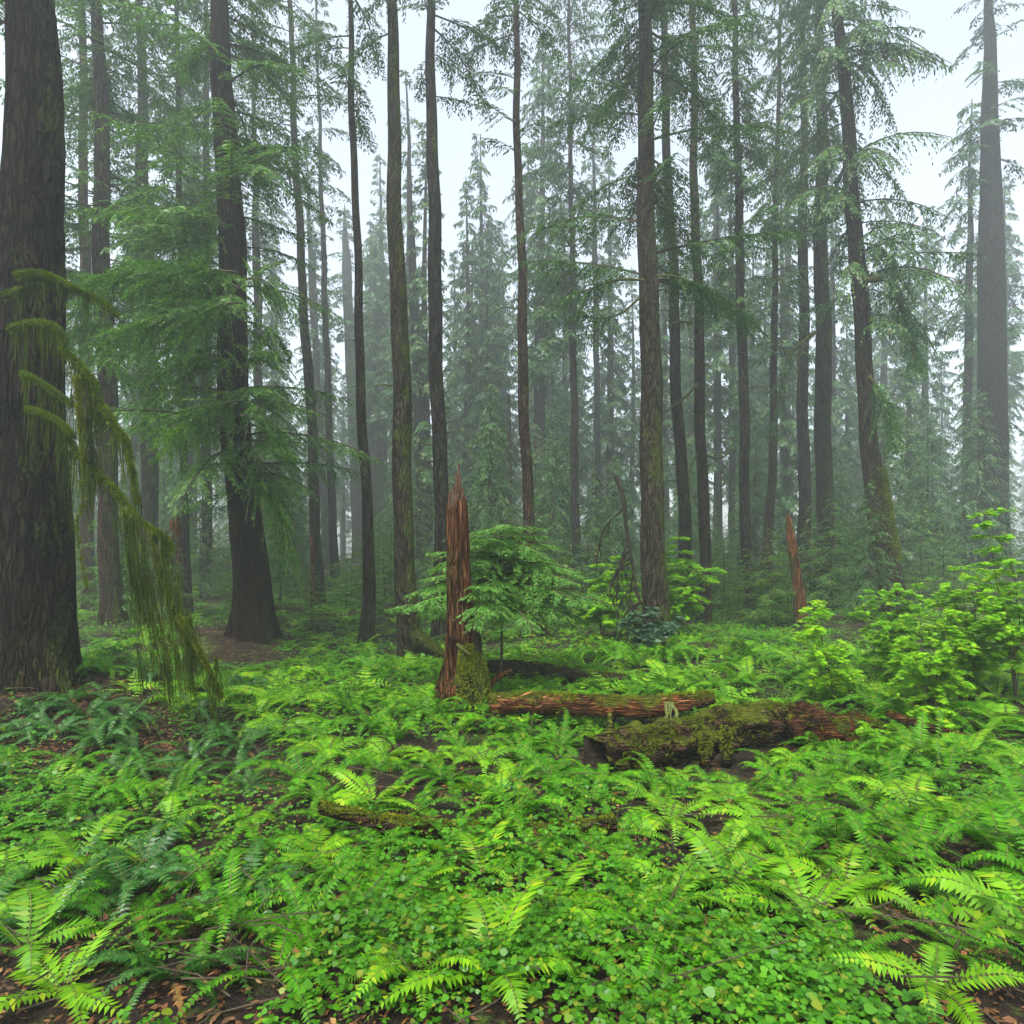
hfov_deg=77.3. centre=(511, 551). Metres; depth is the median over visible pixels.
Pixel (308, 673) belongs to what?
fern
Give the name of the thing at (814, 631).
maple shrub
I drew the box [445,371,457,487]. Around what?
conifer tree
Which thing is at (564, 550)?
young conifer
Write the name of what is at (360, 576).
young conifer
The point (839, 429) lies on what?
conifer tree
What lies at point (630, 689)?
fern
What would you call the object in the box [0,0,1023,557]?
sky
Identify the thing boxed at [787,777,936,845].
fern
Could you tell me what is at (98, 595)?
young conifer
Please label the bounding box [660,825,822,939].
fern
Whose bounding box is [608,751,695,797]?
fern
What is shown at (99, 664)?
fern
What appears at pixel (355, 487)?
conifer tree
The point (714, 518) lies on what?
young conifer
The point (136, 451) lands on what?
conifer tree
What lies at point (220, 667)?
fern
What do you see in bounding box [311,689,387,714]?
fern
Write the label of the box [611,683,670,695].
fern
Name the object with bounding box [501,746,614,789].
fern
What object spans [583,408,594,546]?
conifer tree
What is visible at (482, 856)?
fern
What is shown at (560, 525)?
young conifer
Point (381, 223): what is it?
conifer tree
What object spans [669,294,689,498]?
conifer tree
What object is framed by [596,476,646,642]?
dead bough
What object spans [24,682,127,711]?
fern
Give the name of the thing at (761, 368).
conifer tree
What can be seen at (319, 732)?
fern
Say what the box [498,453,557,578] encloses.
young conifer
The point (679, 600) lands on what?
maple shrub
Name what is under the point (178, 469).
young conifer
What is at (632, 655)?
fern
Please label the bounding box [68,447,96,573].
young conifer
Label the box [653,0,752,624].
conifer tree
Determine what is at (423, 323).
conifer tree
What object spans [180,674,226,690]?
fern
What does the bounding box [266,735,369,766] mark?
fern
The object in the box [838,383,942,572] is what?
young conifer
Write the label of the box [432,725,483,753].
fern
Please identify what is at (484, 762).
fern
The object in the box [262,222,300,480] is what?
conifer tree
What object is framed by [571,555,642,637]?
maple shrub
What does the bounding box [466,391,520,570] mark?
young conifer
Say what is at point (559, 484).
young conifer
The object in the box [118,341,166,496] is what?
conifer tree
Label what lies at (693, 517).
young conifer
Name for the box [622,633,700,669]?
fern
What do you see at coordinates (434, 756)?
fern
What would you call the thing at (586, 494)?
conifer tree
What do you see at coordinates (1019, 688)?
fern
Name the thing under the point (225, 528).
young conifer
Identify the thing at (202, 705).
fern
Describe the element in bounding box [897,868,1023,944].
fern
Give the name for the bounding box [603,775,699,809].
fern
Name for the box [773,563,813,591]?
young conifer
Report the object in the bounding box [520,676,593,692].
fern
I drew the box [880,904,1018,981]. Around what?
fern
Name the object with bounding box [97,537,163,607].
young conifer
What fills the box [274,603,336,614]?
fallen log
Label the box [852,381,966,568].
young conifer
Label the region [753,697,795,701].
fern
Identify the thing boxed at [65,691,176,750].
fern
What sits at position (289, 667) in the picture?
fern
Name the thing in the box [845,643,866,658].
fern
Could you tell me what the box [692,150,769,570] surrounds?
conifer tree
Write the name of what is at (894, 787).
fern
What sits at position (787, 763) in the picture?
fern
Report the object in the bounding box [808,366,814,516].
conifer tree
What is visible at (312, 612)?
young conifer
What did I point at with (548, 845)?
fern
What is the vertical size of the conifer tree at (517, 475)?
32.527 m
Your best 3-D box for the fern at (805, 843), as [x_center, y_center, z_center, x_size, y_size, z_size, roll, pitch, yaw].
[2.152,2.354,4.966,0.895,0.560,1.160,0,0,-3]
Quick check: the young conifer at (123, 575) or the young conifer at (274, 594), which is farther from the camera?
the young conifer at (274, 594)
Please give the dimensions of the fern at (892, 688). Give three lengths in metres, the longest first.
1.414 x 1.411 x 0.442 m
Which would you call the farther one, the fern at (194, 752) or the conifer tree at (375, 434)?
the conifer tree at (375, 434)
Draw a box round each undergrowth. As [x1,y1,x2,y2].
[1,572,1023,902]
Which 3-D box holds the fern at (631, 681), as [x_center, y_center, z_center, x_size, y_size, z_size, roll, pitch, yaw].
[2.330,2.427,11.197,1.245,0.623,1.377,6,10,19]
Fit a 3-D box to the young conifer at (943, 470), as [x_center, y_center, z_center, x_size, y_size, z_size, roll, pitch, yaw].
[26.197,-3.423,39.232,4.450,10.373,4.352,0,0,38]
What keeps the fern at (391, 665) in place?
on the ground at (1010, 1006)
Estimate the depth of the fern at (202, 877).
4.76 m
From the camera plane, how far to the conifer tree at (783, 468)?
49.73 m
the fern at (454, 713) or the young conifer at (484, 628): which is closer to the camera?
the fern at (454, 713)
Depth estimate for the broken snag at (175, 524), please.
21.38 m
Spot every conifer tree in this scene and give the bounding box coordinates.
[0,0,218,624]
[0,0,231,742]
[1,0,152,611]
[65,0,195,602]
[65,311,78,479]
[66,0,386,644]
[67,222,120,539]
[113,133,175,511]
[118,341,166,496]
[118,392,165,532]
[119,0,219,611]
[148,0,253,594]
[148,29,216,573]
[160,140,224,572]
[160,330,199,527]
[163,330,179,458]
[211,297,255,569]
[212,457,225,539]
[213,0,295,508]
[230,0,336,604]
[248,236,297,487]
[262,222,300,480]
[279,140,343,569]
[280,0,386,646]
[284,0,350,577]
[288,235,343,565]
[296,345,321,479]
[304,293,348,498]
[306,336,343,546]
[321,203,364,562]
[334,377,351,558]
[334,387,350,557]
[336,0,448,660]
[339,221,391,480]
[344,223,392,543]
[348,212,392,562]
[362,0,511,641]
[363,155,392,555]
[363,238,374,467]
[372,184,443,438]
[385,122,470,564]
[386,70,442,578]
[387,318,415,498]
[387,413,392,528]
[409,297,433,553]
[433,252,463,523]
[434,350,459,522]
[443,178,496,525]
[445,133,518,551]
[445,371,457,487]
[447,244,491,530]
[455,0,563,637]
[459,228,514,525]
[484,242,518,526]
[489,223,522,540]
[489,254,521,537]
[491,38,585,541]
[503,0,631,590]
[511,0,814,636]
[512,258,559,471]
[512,317,533,493]
[517,258,568,501]
[518,290,551,512]
[529,264,569,523]
[549,197,593,534]
[552,297,594,538]
[567,355,593,515]
[569,90,621,558]
[578,149,639,551]
[580,420,594,555]
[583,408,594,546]
[586,350,622,544]
[588,373,606,516]
[591,4,719,619]
[602,266,640,544]
[614,408,628,540]
[622,414,635,549]
[628,363,640,538]
[631,200,693,520]
[636,153,681,562]
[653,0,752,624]
[665,242,713,534]
[666,186,725,504]
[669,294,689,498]
[669,488,677,557]
[681,0,800,614]
[681,104,759,559]
[682,274,722,526]
[692,118,734,519]
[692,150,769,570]
[711,225,765,572]
[712,352,736,505]
[721,0,838,600]
[724,227,778,570]
[735,282,769,497]
[748,236,791,567]
[749,158,815,572]
[752,0,986,613]
[753,0,888,603]
[754,0,842,590]
[756,112,814,567]
[775,304,813,512]
[796,163,861,572]
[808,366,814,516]
[836,294,863,568]
[836,387,844,474]
[843,335,875,567]
[849,358,862,518]
[852,197,918,480]
[859,348,892,489]
[877,236,941,571]
[888,205,962,568]
[918,99,1023,573]
[930,355,959,518]
[938,0,1023,574]
[946,234,1021,520]
[951,269,1021,484]
[961,306,1015,477]
[962,176,1023,436]
[1008,378,1023,506]
[1009,466,1017,533]
[1014,423,1023,539]
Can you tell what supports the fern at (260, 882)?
on the ground at (1010, 1006)
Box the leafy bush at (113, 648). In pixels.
[86,630,138,664]
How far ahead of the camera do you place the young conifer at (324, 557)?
44.01 m
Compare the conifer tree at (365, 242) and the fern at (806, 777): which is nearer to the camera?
the fern at (806, 777)
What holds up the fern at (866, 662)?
on the ground at (1010, 1006)
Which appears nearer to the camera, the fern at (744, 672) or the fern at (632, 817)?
the fern at (632, 817)
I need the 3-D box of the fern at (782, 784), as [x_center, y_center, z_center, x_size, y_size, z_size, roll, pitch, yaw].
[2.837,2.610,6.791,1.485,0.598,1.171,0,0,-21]
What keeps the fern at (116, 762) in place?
on the ground at (1010, 1006)
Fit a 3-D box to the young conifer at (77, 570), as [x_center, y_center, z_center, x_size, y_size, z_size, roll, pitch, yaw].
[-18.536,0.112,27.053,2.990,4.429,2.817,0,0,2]
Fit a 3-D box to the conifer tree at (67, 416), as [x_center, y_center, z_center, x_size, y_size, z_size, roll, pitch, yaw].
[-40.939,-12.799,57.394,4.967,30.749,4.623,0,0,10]
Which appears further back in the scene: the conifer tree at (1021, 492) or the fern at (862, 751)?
the conifer tree at (1021, 492)
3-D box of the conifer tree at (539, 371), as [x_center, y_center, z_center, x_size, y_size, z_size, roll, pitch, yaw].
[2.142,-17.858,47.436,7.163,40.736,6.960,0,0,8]
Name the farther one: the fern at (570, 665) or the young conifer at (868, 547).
the young conifer at (868, 547)
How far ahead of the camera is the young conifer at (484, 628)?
17.97 m
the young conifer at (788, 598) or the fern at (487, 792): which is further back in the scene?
the young conifer at (788, 598)
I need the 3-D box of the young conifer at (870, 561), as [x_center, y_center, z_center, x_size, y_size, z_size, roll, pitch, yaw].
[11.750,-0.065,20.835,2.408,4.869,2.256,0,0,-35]
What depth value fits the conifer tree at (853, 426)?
59.81 m
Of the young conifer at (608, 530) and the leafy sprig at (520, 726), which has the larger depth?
the young conifer at (608, 530)
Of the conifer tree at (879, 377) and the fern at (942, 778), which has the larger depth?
the conifer tree at (879, 377)
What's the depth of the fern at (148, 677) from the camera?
9.60 m
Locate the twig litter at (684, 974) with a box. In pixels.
[0,640,1023,1023]
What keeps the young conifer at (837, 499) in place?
on the ground at (1010, 1006)
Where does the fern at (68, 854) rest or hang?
on the ground at (1010, 1006)
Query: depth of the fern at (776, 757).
8.24 m
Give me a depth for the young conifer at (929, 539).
31.84 m
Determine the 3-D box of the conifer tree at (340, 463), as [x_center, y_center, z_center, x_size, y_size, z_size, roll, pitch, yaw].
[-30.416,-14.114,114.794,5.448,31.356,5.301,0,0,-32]
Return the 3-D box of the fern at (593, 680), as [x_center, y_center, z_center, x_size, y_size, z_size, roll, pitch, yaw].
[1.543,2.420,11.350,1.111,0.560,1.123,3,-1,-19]
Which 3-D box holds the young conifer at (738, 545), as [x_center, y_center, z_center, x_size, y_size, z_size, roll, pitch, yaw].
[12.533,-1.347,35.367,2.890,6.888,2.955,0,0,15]
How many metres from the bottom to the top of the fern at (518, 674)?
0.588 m
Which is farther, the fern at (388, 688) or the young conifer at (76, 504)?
the young conifer at (76, 504)
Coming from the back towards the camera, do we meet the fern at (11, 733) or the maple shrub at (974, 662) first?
the maple shrub at (974, 662)
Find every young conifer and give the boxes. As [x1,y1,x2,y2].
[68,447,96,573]
[70,463,97,564]
[71,468,98,590]
[72,462,97,557]
[73,507,98,595]
[76,477,181,612]
[87,568,135,610]
[96,481,138,572]
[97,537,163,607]
[138,432,199,573]
[139,439,198,569]
[147,530,196,621]
[158,444,198,564]
[190,485,229,597]
[190,520,230,592]
[205,552,281,617]
[211,474,231,577]
[212,499,230,574]
[212,571,232,609]
[215,381,307,569]
[220,500,306,597]
[220,578,280,611]
[221,381,309,582]
[266,396,329,562]
[269,460,326,583]
[290,566,339,629]
[303,501,329,568]
[324,529,380,600]
[324,555,360,607]
[343,548,382,594]
[350,535,394,614]
[353,509,386,580]
[356,428,417,559]
[360,514,394,601]
[376,500,393,584]
[376,514,394,604]
[411,460,434,583]
[416,537,431,595]
[418,559,432,598]
[426,460,471,566]
[432,609,503,642]
[463,382,522,578]
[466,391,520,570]
[477,606,520,630]
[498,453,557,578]
[508,497,570,591]
[514,423,561,533]
[516,395,594,578]
[516,540,565,613]
[532,412,589,579]
[538,551,588,633]
[542,437,602,573]
[552,528,586,589]
[562,471,627,610]
[580,474,609,578]
[589,454,640,586]
[592,546,630,607]
[594,502,629,570]
[601,471,640,574]
[611,472,640,590]
[624,565,641,592]
[630,439,678,564]
[634,547,697,624]
[664,492,698,578]
[665,439,727,568]
[665,443,714,583]
[677,556,722,607]
[693,496,732,572]
[696,525,743,605]
[711,527,730,590]
[711,541,732,598]
[712,547,782,624]
[714,403,794,583]
[716,565,758,612]
[719,469,760,583]
[724,439,785,574]
[730,528,809,623]
[751,545,826,623]
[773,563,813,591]
[775,559,791,601]
[782,445,856,576]
[782,506,840,605]
[786,460,837,559]
[786,500,866,609]
[795,433,866,571]
[812,443,867,569]
[829,476,910,618]
[833,453,864,571]
[835,466,867,567]
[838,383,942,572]
[838,523,875,598]
[843,462,902,572]
[850,497,902,574]
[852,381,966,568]
[871,534,920,583]
[895,398,970,572]
[901,497,957,577]
[902,416,970,568]
[902,543,945,598]
[916,522,963,606]
[930,386,1023,570]
[930,391,1022,572]
[930,486,974,571]
[930,532,976,590]
[991,530,1023,572]
[1001,532,1023,575]
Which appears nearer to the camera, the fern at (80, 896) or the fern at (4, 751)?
the fern at (80, 896)
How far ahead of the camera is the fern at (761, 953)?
3.61 m
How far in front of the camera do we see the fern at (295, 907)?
4.07 m
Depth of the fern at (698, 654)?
13.59 m
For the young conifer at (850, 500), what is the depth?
43.20 m
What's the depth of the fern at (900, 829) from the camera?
5.19 m
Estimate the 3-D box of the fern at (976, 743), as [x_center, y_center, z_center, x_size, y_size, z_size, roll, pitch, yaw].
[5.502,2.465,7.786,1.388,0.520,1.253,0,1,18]
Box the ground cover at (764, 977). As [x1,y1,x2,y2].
[0,569,1023,1023]
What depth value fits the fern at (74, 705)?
8.14 m
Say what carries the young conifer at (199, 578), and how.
on the ground at (1010, 1006)
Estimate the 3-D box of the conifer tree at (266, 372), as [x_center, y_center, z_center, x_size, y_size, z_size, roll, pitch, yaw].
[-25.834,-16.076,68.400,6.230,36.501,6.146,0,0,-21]
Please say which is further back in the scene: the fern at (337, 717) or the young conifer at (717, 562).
the young conifer at (717, 562)
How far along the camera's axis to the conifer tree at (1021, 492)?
147.85 m
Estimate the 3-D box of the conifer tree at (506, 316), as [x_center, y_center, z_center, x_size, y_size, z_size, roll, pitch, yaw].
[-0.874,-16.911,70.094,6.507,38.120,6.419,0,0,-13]
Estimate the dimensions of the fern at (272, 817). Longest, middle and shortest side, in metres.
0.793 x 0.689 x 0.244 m
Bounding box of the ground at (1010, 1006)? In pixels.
[0,556,1023,1023]
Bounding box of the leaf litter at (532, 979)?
[0,607,1023,1023]
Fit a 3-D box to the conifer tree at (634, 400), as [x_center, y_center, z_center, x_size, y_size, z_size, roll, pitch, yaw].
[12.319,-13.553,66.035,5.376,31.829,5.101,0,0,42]
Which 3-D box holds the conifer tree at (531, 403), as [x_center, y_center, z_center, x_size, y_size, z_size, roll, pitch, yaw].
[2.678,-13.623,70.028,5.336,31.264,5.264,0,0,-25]
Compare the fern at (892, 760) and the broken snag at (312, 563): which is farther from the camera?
the broken snag at (312, 563)
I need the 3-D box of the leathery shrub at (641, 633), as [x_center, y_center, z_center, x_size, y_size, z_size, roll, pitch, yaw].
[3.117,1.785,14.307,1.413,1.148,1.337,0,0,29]
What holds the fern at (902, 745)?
on the ground at (1010, 1006)
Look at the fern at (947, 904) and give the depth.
4.30 m
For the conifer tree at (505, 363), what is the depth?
58.52 m
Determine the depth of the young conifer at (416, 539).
38.25 m
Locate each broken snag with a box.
[168,514,182,612]
[310,535,315,606]
[433,464,492,709]
[506,395,512,579]
[786,514,807,622]
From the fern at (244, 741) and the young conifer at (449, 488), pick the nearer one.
the fern at (244, 741)
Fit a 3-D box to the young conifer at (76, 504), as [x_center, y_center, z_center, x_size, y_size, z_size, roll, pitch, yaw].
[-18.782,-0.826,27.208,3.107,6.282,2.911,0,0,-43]
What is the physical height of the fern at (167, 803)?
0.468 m
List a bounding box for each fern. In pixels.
[0,694,84,731]
[0,715,66,747]
[0,721,46,760]
[0,745,46,776]
[0,760,46,794]
[0,790,45,821]
[0,804,59,840]
[0,827,102,885]
[0,846,70,922]
[0,856,138,980]
[0,867,38,943]
[0,870,119,944]
[0,911,145,1023]
[1,810,171,900]
[2,711,115,745]
[2,764,141,831]
[9,690,146,730]
[11,758,95,792]
[12,931,275,1023]
[20,747,115,774]
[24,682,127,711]
[36,717,153,759]
[39,846,208,938]
[48,814,206,893]
[49,892,187,955]
[52,804,148,854]
[54,756,191,815]
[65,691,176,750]
[70,750,177,788]
[76,657,136,685]
[80,647,115,662]
[81,650,112,663]
[89,847,331,975]
[100,728,186,768]
[101,652,168,668]
[112,796,231,843]
[120,667,177,691]
[127,757,259,818]
[131,652,158,667]
[140,810,276,909]
[145,757,232,796]
[149,654,197,671]
[154,732,245,765]
[155,692,234,724]
[171,684,203,703]
[171,718,253,746]
[171,838,324,938]
[171,918,363,1023]
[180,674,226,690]
[183,822,324,872]
[195,720,297,757]
[196,661,239,672]
[197,748,282,779]
[214,769,286,800]
[215,685,256,706]
[218,667,252,686]
[218,804,276,830]
[219,660,284,673]
[220,673,275,692]
[220,695,312,722]
[222,745,348,795]
[223,684,337,715]
[228,853,365,960]
[232,667,313,689]
[237,713,323,741]
[261,822,360,877]
[263,776,374,819]
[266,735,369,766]
[268,658,300,671]
[271,792,375,838]
[279,653,360,669]
[279,716,368,747]
[282,665,333,677]
[283,664,329,678]
[288,836,387,902]
[294,712,373,731]
[295,674,340,685]
[299,854,476,967]
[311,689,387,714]
[314,665,359,679]
[315,692,347,700]
[315,698,414,738]
[323,767,422,820]
[323,822,442,880]
[330,748,412,781]
[338,643,412,677]
[340,671,395,691]
[344,919,495,1014]
[345,848,455,919]
[350,681,416,697]
[354,736,423,765]
[356,714,438,751]
[358,655,436,682]
[358,786,476,825]
[363,869,586,1023]
[370,695,425,722]
[377,682,471,725]
[381,814,538,865]
[385,758,497,799]
[397,652,424,665]
[400,745,464,766]
[401,658,441,673]
[413,816,534,889]
[418,667,440,680]
[421,712,478,725]
[428,658,441,665]
[429,715,486,739]
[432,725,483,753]
[436,881,498,942]
[439,742,522,774]
[451,765,535,805]
[455,712,524,743]
[461,703,503,717]
[461,804,583,893]
[464,776,576,840]
[470,763,548,789]
[470,859,630,944]
[479,720,567,756]
[480,730,562,767]
[490,673,549,682]
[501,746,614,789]
[501,906,643,997]
[504,648,547,662]
[512,684,550,691]
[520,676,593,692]
[527,708,590,756]
[535,814,663,862]
[541,767,628,818]
[543,656,601,686]
[556,758,649,792]
[558,651,618,671]
[562,638,629,667]
[571,890,749,1005]
[572,670,618,691]
[583,843,676,911]
[583,921,767,1023]
[584,683,657,722]
[585,666,648,673]
[598,805,671,854]
[599,641,676,671]
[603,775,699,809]
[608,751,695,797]
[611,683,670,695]
[611,792,719,848]
[615,667,670,693]
[619,857,746,928]
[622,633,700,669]
[622,659,699,682]
[642,677,724,696]
[648,684,732,712]
[659,765,702,780]
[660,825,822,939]
[665,665,705,676]
[666,764,730,799]
[673,672,764,701]
[677,818,776,876]
[677,908,775,954]
[683,799,824,857]
[684,782,779,812]
[685,916,846,1023]
[687,646,726,662]
[690,770,782,794]
[694,857,918,971]
[698,655,783,684]
[707,656,741,672]
[713,697,738,706]
[719,818,862,884]
[720,748,827,782]
[736,750,806,778]
[739,761,847,796]
[741,643,788,667]
[743,650,765,656]
[747,780,870,827]
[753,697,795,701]
[753,904,930,982]
[764,697,836,705]
[764,804,920,877]
[765,741,827,768]
[766,656,821,693]
[772,649,816,665]
[777,762,865,792]
[778,731,855,758]
[778,843,929,932]
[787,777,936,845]
[790,686,863,702]
[793,740,883,773]
[797,808,951,906]
[798,646,820,653]
[809,680,949,729]
[810,727,947,764]
[815,941,1023,1023]
[816,771,901,804]
[817,748,982,801]
[823,750,914,776]
[826,643,868,663]
[828,773,978,828]
[837,703,896,719]
[837,809,1017,877]
[839,679,874,694]
[840,742,938,771]
[841,699,1005,738]
[842,658,889,668]
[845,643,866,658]
[849,711,977,775]
[850,664,889,678]
[853,723,964,760]
[866,684,937,705]
[876,857,1023,935]
[879,665,991,707]
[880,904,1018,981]
[889,790,1021,846]
[891,700,1023,739]
[892,730,947,755]
[897,742,991,793]
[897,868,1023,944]
[913,728,1011,762]
[913,851,1023,900]
[918,809,1023,878]
[931,732,1001,753]
[942,732,1023,767]
[943,917,1023,976]
[946,789,1023,816]
[947,760,1023,834]
[949,676,1023,704]
[949,703,1023,739]
[951,801,1023,889]
[957,756,1023,797]
[958,754,1023,778]
[980,739,1023,774]
[980,801,1023,838]
[983,671,1023,683]
[985,670,1022,696]
[993,723,1023,743]
[994,721,1023,740]
[1002,677,1023,700]
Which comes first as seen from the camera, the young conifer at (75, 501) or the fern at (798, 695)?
the fern at (798, 695)
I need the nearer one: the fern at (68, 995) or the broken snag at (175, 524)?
the fern at (68, 995)
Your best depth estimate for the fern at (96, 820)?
5.54 m
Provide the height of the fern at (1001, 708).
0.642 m
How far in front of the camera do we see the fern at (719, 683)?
11.07 m
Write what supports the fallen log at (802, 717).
on the ground at (1010, 1006)
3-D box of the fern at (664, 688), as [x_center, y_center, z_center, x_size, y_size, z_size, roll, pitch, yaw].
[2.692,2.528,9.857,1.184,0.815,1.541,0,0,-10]
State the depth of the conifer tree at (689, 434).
59.24 m
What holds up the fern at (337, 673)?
on the ground at (1010, 1006)
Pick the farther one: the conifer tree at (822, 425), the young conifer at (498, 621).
the conifer tree at (822, 425)
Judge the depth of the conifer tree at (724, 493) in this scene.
84.93 m
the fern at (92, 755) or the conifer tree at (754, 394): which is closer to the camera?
the fern at (92, 755)
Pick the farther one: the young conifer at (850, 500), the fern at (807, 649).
the young conifer at (850, 500)
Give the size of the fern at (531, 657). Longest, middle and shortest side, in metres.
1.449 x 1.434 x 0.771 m
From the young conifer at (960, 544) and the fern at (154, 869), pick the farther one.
the young conifer at (960, 544)
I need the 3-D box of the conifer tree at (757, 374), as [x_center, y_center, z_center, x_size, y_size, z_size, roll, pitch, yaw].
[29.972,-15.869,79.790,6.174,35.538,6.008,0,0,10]
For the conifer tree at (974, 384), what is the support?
on the ground at (1010, 1006)
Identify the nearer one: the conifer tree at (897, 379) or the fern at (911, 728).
the fern at (911, 728)
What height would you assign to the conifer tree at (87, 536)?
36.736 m
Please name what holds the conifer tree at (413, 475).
on the ground at (1010, 1006)
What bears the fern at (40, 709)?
on the ground at (1010, 1006)
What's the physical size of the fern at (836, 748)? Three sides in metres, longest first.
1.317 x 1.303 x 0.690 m
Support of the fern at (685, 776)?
on the ground at (1010, 1006)
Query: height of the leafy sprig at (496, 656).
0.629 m
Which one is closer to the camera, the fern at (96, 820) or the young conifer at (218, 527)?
the fern at (96, 820)
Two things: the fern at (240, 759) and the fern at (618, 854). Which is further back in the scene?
the fern at (240, 759)
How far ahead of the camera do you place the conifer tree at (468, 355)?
51.80 m
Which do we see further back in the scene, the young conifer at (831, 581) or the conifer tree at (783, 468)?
the conifer tree at (783, 468)
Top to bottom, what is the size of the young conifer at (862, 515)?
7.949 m
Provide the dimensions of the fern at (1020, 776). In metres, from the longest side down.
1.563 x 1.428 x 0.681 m
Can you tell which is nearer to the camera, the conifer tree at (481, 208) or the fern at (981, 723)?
the fern at (981, 723)
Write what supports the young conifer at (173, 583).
on the ground at (1010, 1006)
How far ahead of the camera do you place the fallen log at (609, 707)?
9.18 m
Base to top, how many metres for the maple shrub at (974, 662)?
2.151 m
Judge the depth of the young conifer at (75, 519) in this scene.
40.34 m
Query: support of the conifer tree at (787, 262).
on the ground at (1010, 1006)
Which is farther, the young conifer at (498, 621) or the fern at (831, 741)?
the young conifer at (498, 621)
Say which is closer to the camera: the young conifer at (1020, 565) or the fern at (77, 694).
the fern at (77, 694)
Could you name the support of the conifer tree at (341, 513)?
on the ground at (1010, 1006)
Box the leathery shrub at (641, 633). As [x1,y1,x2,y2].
[615,607,685,648]
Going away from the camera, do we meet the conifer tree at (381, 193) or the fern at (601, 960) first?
the fern at (601, 960)
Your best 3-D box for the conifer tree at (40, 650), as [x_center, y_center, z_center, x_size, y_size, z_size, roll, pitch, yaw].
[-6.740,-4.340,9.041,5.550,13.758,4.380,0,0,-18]
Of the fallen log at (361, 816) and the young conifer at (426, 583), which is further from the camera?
the young conifer at (426, 583)
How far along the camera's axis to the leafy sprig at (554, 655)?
13.11 m
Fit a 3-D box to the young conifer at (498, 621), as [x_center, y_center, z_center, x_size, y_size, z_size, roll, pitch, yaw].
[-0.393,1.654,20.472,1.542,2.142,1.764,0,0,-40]
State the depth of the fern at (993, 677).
10.01 m
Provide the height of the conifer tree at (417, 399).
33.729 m
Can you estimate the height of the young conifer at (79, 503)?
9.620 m
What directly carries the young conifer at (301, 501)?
on the ground at (1010, 1006)
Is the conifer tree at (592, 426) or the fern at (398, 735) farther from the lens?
the conifer tree at (592, 426)
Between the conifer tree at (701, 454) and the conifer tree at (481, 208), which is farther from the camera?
the conifer tree at (481, 208)
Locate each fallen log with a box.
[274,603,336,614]
[317,799,616,839]
[487,659,632,683]
[488,689,717,729]
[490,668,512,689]
[583,700,827,774]
[785,700,886,746]
[885,710,968,734]
[920,704,1023,718]
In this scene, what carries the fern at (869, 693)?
on the ground at (1010, 1006)
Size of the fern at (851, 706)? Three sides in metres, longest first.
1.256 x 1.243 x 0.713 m
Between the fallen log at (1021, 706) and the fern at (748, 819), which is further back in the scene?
the fallen log at (1021, 706)
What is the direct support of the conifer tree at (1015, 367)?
on the ground at (1010, 1006)
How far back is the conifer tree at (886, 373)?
68.88 m
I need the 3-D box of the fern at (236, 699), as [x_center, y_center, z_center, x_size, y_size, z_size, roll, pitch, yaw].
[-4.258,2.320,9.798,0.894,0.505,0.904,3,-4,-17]
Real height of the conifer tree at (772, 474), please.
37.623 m
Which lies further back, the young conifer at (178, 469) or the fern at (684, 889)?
the young conifer at (178, 469)
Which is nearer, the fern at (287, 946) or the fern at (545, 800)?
the fern at (287, 946)
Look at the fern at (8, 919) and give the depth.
4.39 m
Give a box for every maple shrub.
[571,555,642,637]
[665,536,726,630]
[792,599,865,707]
[848,580,942,675]
[882,612,979,706]
[922,560,1021,689]
[963,502,1023,703]
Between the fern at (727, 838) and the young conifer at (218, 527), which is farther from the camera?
the young conifer at (218, 527)
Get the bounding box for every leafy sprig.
[328,647,369,669]
[482,647,509,662]
[482,713,553,750]
[536,648,571,664]
[724,637,759,660]
[764,651,830,682]
[853,721,901,749]
[892,692,957,730]
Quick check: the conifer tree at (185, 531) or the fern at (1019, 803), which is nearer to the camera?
the fern at (1019, 803)
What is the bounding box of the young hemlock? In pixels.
[383,524,617,685]
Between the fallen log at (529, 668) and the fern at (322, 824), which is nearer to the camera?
the fern at (322, 824)
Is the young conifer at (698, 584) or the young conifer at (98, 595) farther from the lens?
the young conifer at (698, 584)
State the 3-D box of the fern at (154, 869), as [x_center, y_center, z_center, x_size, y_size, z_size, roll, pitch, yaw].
[-2.736,2.399,4.531,1.174,0.637,1.473,4,-7,-31]
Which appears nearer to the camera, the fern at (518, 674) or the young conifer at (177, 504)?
the fern at (518, 674)
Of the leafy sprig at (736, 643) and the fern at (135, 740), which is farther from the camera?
the leafy sprig at (736, 643)
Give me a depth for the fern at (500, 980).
3.53 m
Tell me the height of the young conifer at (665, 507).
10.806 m
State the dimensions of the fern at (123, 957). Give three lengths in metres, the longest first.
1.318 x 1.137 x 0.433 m
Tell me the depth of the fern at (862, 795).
6.62 m
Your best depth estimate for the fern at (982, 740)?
8.17 m
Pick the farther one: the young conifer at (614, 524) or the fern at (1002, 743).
the young conifer at (614, 524)
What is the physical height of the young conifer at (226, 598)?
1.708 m
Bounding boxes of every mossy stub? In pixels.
[697,731,711,767]
[719,724,733,765]
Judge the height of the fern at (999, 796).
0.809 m
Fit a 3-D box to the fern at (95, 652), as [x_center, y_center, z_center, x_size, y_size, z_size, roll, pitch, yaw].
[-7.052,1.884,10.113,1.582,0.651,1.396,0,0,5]
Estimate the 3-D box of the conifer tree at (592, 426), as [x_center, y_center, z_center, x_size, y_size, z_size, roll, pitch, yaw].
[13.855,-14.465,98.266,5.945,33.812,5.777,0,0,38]
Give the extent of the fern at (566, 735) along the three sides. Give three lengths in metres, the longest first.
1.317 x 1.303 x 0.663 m
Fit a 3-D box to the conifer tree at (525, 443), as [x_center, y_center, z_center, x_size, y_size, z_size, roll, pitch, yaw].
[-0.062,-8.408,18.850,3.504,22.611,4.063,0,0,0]
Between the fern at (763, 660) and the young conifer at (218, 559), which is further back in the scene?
the young conifer at (218, 559)

